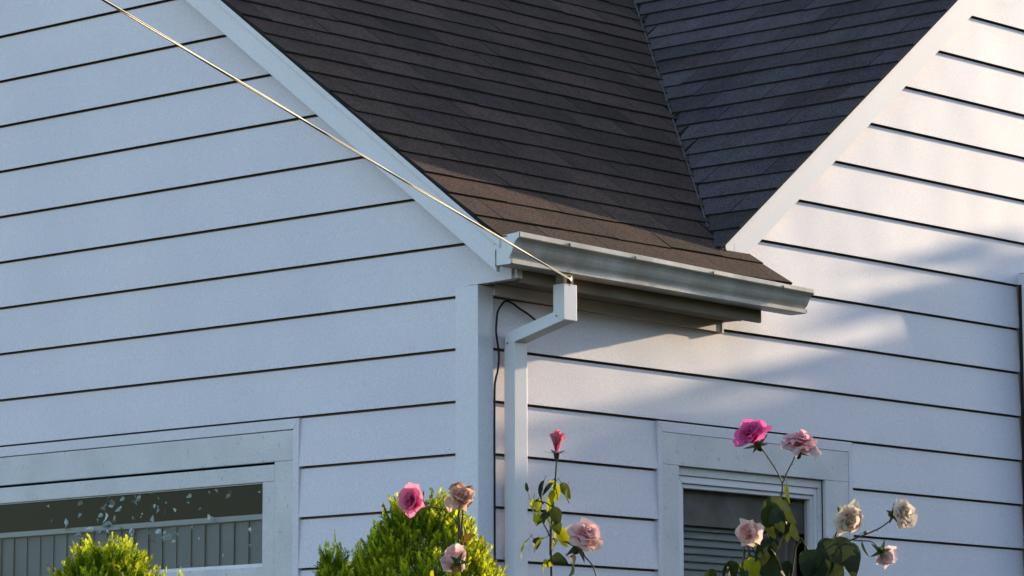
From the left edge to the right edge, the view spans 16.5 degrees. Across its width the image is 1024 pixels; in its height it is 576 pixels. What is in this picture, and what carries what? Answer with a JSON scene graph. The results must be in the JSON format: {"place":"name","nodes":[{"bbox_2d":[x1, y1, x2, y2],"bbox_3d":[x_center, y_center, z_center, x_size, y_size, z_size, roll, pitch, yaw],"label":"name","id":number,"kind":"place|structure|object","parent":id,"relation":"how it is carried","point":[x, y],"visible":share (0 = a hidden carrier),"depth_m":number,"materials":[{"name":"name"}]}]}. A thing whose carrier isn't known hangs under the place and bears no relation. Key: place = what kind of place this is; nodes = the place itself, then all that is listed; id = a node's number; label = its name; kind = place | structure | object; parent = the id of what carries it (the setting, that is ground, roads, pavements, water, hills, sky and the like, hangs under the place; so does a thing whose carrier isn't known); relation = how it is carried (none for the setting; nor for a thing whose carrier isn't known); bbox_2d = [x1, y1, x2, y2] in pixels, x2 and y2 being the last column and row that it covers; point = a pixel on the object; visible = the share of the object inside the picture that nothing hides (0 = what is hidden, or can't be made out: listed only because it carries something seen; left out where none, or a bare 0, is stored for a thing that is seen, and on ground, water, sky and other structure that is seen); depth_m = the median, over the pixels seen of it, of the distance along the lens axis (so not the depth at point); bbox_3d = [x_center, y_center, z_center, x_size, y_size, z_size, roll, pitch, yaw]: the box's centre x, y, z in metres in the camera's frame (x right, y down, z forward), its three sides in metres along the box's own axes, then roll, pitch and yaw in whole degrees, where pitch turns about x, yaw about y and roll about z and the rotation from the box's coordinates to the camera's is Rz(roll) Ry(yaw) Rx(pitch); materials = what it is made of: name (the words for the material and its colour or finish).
{"place":"outdoors","nodes":[
{"label":"outdoors","id":0,"kind":"place"},
{"label":"ground","id":1,"kind":"structure","parent":0,"visible":0},
{"bbox_2d":[47,531,183,575],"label":"arborvitae","id":2,"kind":"object","parent":1,"relation":"on","point":[91,559],"visible":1,"depth_m":10.34,"materials":[{"name":"green plant"}]},
{"bbox_2d":[312,530,358,575],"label":"arborvitae","id":3,"kind":"object","parent":1,"relation":"on","point":[326,566],"visible":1,"depth_m":10.47,"materials":[{"name":"green plant"}]},
{"bbox_2d":[348,487,508,575],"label":"arborvitae","id":4,"kind":"object","parent":1,"relation":"on","point":[393,548],"visible":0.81,"depth_m":10.47,"materials":[{"name":"green plant"}]},
{"bbox_2d":[398,482,475,575],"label":"rose bush","id":5,"kind":"object","parent":1,"relation":"on","point":[411,502],"visible":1,"depth_m":10.12,"materials":[{"name":"pink plant"}]},
{"bbox_2d":[0,0,1023,575],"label":"house","id":6,"kind":"structure","parent":1,"relation":"on","point":[780,216],"depth_m":14.66,"materials":[{"name":"paint"}]},
{"bbox_2d":[0,514,262,575],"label":"vertical blind","id":7,"kind":"object","parent":6,"relation":"attached to","point":[34,560],"visible":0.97,"depth_m":14.47,"materials":[{"name":"fabric"}]},
{"bbox_2d":[0,418,302,575],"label":"window","id":8,"kind":"structure","parent":6,"relation":"in","point":[281,521],"depth_m":14.30,"materials":[{"name":"paint"}]},
{"bbox_2d":[46,489,260,566],"bbox_3d":[-1.490,0.984,14.472,1.303,0.298,0.054,-7,-11,42],"label":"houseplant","id":9,"kind":"object","parent":6,"relation":"on","point":[108,524],"visible":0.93,"depth_m":14.55,"materials":[{"name":"plant"}]},
{"bbox_2d":[102,0,571,283],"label":"service wire","id":10,"kind":"object","parent":6,"relation":"attached to","point":[569,279],"visible":1,"depth_m":10.71,"materials":[{"name":"metal"}]},
{"bbox_2d":[493,300,535,570],"bbox_3d":[0.015,1.236,13.293,0.017,2.392,0.237,-7,-11,42],"label":"wall cable","id":11,"kind":"object","parent":6,"relation":"attached to","point":[494,409],"depth_m":13.31,"materials":[{"name":"plastic"}]},
{"bbox_2d":[683,489,803,575],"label":"venetian blind","id":12,"kind":"object","parent":6,"relation":"attached to","point":[708,513],"visible":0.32,"depth_m":14.40,"materials":[{"name":"plastic"}]},
{"bbox_2d":[654,421,853,575],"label":"window","id":13,"kind":"structure","parent":6,"relation":"in","point":[678,444],"depth_m":14.40,"materials":[{"name":"paint"}]},
{"bbox_2d":[763,534,796,575],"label":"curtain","id":14,"kind":"object","parent":6,"relation":"hanging from","point":[784,551],"visible":0.28,"depth_m":14.80,"materials":[{"name":"fabric"}]},
{"bbox_2d":[521,429,603,575],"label":"rose bush","id":15,"kind":"object","parent":1,"relation":"on","point":[582,535],"visible":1,"depth_m":10.98,"materials":[{"name":"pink plant"}]},
{"bbox_2d":[704,419,917,575],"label":"rose bush","id":16,"kind":"object","parent":1,"relation":"on","point":[834,556],"visible":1,"depth_m":12.36,"materials":[{"name":"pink plant"}]}
]}

